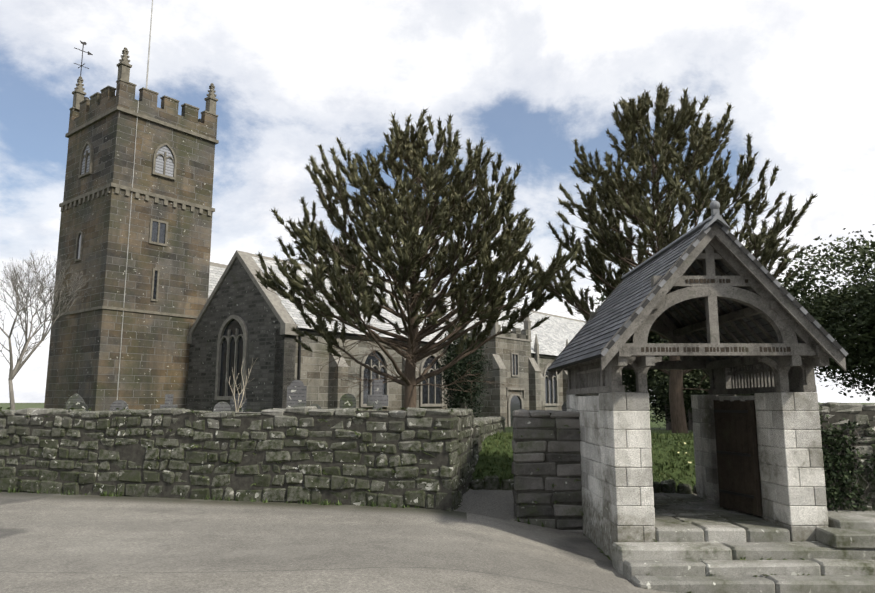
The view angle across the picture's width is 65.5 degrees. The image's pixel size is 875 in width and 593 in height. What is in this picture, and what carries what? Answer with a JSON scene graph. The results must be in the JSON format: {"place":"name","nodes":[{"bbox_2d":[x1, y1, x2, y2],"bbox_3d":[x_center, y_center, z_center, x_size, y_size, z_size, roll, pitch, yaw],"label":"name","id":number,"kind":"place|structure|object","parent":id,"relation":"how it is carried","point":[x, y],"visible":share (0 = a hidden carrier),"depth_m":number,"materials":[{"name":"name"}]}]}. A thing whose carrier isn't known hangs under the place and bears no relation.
{"place":"outdoors","nodes":[
{"label":"outdoors","id":0,"kind":"place"},
{"bbox_2d":[117,0,152,399],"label":"church flagpole conductor","id":1,"kind":"object","parent":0,"point":[132,182],"visible":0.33,"depth_m":36.66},
{"bbox_2d":[186,258,295,411],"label":"church nave walls","id":2,"kind":"structure","parent":0,"point":[238,293],"depth_m":35.49,"materials":[{"name":"grey stone"}]},
{"bbox_2d":[208,257,584,356],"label":"church slate roofs","id":3,"kind":"structure","parent":2,"relation":"on","point":[553,333],"depth_m":43.19,"materials":[{"name":"grey stone"}]},
{"bbox_2d":[210,253,584,322],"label":"roof ridge tiles","id":4,"kind":"object","parent":3,"relation":"on","point":[225,266],"depth_m":43.84,"materials":[{"name":"grey tile"}]},
{"bbox_2d":[0,407,829,592],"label":"moss patches","id":5,"kind":"object","parent":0,"point":[356,433],"depth_m":14.57,"materials":[{"name":"green plant"}]},
{"bbox_2d":[87,415,762,519],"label":"churchyard ground","id":6,"kind":"structure","parent":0,"point":[498,503],"depth_m":17.32,"materials":[{"name":"green plant"}]},
{"bbox_2d":[0,250,94,409],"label":"bare tree","id":7,"kind":"object","parent":6,"relation":"on","point":[19,364],"visible":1,"depth_m":29.68,"materials":[{"name":"grey plant"}]},
{"bbox_2d":[44,80,217,410],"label":"church tower","id":8,"kind":"structure","parent":6,"relation":"on","point":[84,358],"depth_m":37.04,"materials":[{"name":"stone"}]},
{"bbox_2d":[75,141,176,301],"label":"window surrounds","id":9,"kind":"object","parent":8,"relation":"in","point":[91,153],"depth_m":37.64,"materials":[{"name":"grey stone"}]},
{"bbox_2d":[77,221,165,298],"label":"tower windows","id":10,"kind":"structure","parent":9,"relation":"in","point":[155,232],"depth_m":37.34,"materials":[{"name":"grey glass"}]},
{"bbox_2d":[81,145,173,176],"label":"belfry louvres","id":11,"kind":"object","parent":9,"relation":"in","point":[159,166],"visible":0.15,"depth_m":38.18,"materials":[{"name":"grey wood"}]},
{"bbox_2d":[50,47,218,318],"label":"church tower dressings","id":12,"kind":"structure","parent":8,"relation":"attached to","point":[124,66],"depth_m":37.86,"materials":[{"name":"grey stone"}]},
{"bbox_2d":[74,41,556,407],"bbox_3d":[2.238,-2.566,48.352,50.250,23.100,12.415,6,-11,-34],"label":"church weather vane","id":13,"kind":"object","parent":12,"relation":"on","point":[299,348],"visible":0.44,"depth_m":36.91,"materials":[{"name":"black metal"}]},
{"bbox_2d":[228,359,254,411],"bbox_3d":[-5.507,2.988,18.904,0.660,2.571,1.005,5,-10,-28],"label":"bare sapling","id":14,"kind":"object","parent":6,"relation":"on","point":[237,408],"visible":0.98,"depth_m":18.97,"materials":[{"name":"grey wood"}]},
{"bbox_2d":[66,380,566,411],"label":"gravestones","id":15,"kind":"object","parent":6,"relation":"on","point":[297,393],"visible":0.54,"depth_m":18.32,"materials":[{"name":"stone"}]},
{"bbox_2d":[0,431,695,526],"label":"grass tufts","id":16,"kind":"object","parent":6,"relation":"on","point":[681,436],"depth_m":17.97,"materials":[{"name":"green plant"}]},
{"bbox_2d":[255,107,582,410],"bbox_3d":[-0.651,-0.447,23.685,10.976,11.456,10.604,0,-9,2],"label":"tree","id":17,"kind":"object","parent":6,"relation":"on","point":[386,204],"depth_m":22.09,"materials":[{"name":"green plant"}]},
{"bbox_2d":[435,329,491,417],"bbox_3d":[1.278,4.279,34.560,3.216,6.153,3.373,0,-9,2],"label":"ivy","id":18,"kind":"object","parent":6,"relation":"on","point":[461,368],"depth_m":34.30,"materials":[{"name":"green plant"}]},
{"bbox_2d":[469,475,696,493],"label":"bank edging stones","id":19,"kind":"object","parent":6,"relation":"on","point":[493,483],"visible":0.17,"depth_m":16.60,"materials":[{"name":"stone"}]},
{"bbox_2d":[622,331,696,429],"bbox_3d":[10.933,2.985,32.201,7.792,7.974,7.513,0,-9,2],"label":"evergreen","id":20,"kind":"object","parent":6,"relation":"on","point":[628,377],"depth_m":31.97,"materials":[{"name":"green plant"}]},
{"bbox_2d":[519,82,817,432],"bbox_3d":[8.112,-1.030,24.147,9.640,13.456,9.486,-8,-12,41],"label":"tree","id":21,"kind":"object","parent":6,"relation":"on","point":[636,155],"depth_m":23.39,"materials":[{"name":"green plant"}]},
{"bbox_2d":[659,336,692,430],"bbox_3d":[10.387,1.914,29.340,3.665,8.604,6.105,6,-10,-32],"label":"bare tree","id":22,"kind":"object","parent":6,"relation":"on","point":[690,421],"depth_m":29.14,"materials":[{"name":"plant"}]},
{"bbox_2d":[647,334,753,419],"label":"holly leaves","id":23,"kind":"object","parent":6,"relation":"on","point":[693,378],"visible":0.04,"depth_m":28.58,"materials":[{"name":"green plant"}]},
{"bbox_2d":[590,258,810,386],"bbox_3d":[13.165,2.611,35.523,10.612,9.733,10.520,0,-9,2],"label":"evergreen","id":24,"kind":"object","parent":6,"relation":"on","point":[602,298],"depth_m":35.35,"materials":[{"name":"green plant"}]},
{"bbox_2d":[818,402,874,510],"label":"churchyard wall","id":25,"kind":"structure","parent":6,"relation":"on","point":[837,412],"depth_m":12.47,"materials":[{"name":"stone"}]},
{"bbox_2d":[818,402,874,511],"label":"ivy","id":26,"kind":"object","parent":25,"relation":"on","point":[828,457],"depth_m":12.28,"materials":[{"name":"green plant"}]},
{"bbox_2d":[0,403,874,592],"bbox_3d":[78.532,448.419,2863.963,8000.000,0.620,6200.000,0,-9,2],"label":"road","id":27,"kind":"structure","parent":0,"point":[59,543],"depth_m":10.38,"materials":[{"name":"grey asphalt"}]},
{"bbox_2d":[0,406,458,511],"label":"churchyard wall","id":28,"kind":"structure","parent":27,"relation":"on","point":[304,447],"depth_m":15.25,"materials":[{"name":"stone"}]},
{"bbox_2d":[446,408,473,506],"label":"stone wall","id":29,"kind":"structure","parent":27,"relation":"on","point":[465,440],"depth_m":16.02,"materials":[{"name":"stone"}]},
{"bbox_2d":[472,416,505,471],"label":"stone wall","id":30,"kind":"structure","parent":27,"relation":"on","point":[483,427],"depth_m":19.59,"materials":[{"name":"stone"}]},
{"bbox_2d":[512,409,583,533],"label":"stone wall","id":31,"kind":"structure","parent":27,"relation":"on","point":[547,444],"depth_m":14.22,"materials":[{"name":"stone"}]},
{"bbox_2d":[612,494,874,592],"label":"stone steps","id":32,"kind":"structure","parent":27,"relation":"on","point":[691,530],"depth_m":10.73,"materials":[{"name":"stone"}]},
{"bbox_2d":[566,392,828,559],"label":"lychgate stone piers","id":33,"kind":"structure","parent":32,"relation":"on","point":[616,476],"depth_m":11.66,"materials":[{"name":"grey stone"}]},
{"bbox_2d":[548,224,845,394],"bbox_3d":[4.640,0.508,13.855,4.109,2.910,5.498,0,-9,2],"label":"lychgate timber frame","id":34,"kind":"object","parent":33,"relation":"on","point":[754,370],"visible":0.79,"depth_m":11.54,"materials":[{"name":"wood"}]},
{"bbox_2d":[547,221,848,371],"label":"lychgate slate roof","id":35,"kind":"structure","parent":34,"relation":"on","point":[601,328],"depth_m":12.90,"materials":[{"name":"grey stone"}]},
{"bbox_2d":[621,201,729,278],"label":"roof ridge","id":36,"kind":"structure","parent":35,"relation":"on","point":[714,206],"depth_m":12.05,"materials":[{"name":"grey stone"}]},
{"bbox_2d":[641,279,790,351],"bbox_3d":[4.636,0.312,11.425,2.488,1.236,0.014,0,-9,0],"label":"carved inscription","id":37,"kind":"object","parent":34,"relation":"attached to","point":[714,349],"visible":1,"depth_m":11.33,"materials":[{"name":"black wood"}]},
{"bbox_2d":[713,400,762,515],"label":"lychgate doors","id":38,"kind":"structure","parent":33,"relation":"attached to","point":[737,458],"depth_m":12.98,"materials":[{"name":"brown wood"}]},
{"bbox_2d":[0,0,874,402],"label":"sky","id":39,"kind":"structure","parent":0,"point":[528,78],"materials":[{"name":"white"}]},
{"bbox_2d":[273,325,632,426],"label":"church wall","id":40,"kind":"structure","parent":0,"point":[320,385],"depth_m":39.53,"materials":[{"name":"grey stone"}]},
{"bbox_2d":[188,250,623,381],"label":"church stone dressings","id":41,"kind":"structure","parent":40,"relation":"attached to","point":[272,299],"depth_m":36.51,"materials":[{"name":"grey stone"}]},
{"bbox_2d":[214,315,630,426],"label":"window surrounds","id":42,"kind":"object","parent":40,"relation":"in","point":[227,321],"depth_m":37.04,"materials":[{"name":"grey stone"}]},
{"bbox_2d":[219,319,626,425],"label":"church windows","id":43,"kind":"structure","parent":42,"relation":"in","point":[233,325],"depth_m":37.40,"materials":[{"name":"black glass"}]},
{"bbox_2d":[647,372,688,428],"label":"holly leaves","id":44,"kind":"object","parent":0,"point":[661,407],"visible":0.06,"depth_m":32.33,"materials":[{"name":"green plant"}]},
{"bbox_2d":[777,224,874,400],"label":"evergreen","id":45,"kind":"object","parent":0,"point":[844,318],"depth_m":21.10,"materials":[{"name":"green plant"}]},
{"bbox_2d":[816,510,874,548],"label":"stone steps","id":46,"kind":"structure","parent":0,"point":[849,529],"depth_m":11.15,"materials":[{"name":"grey stone"}]}
]}

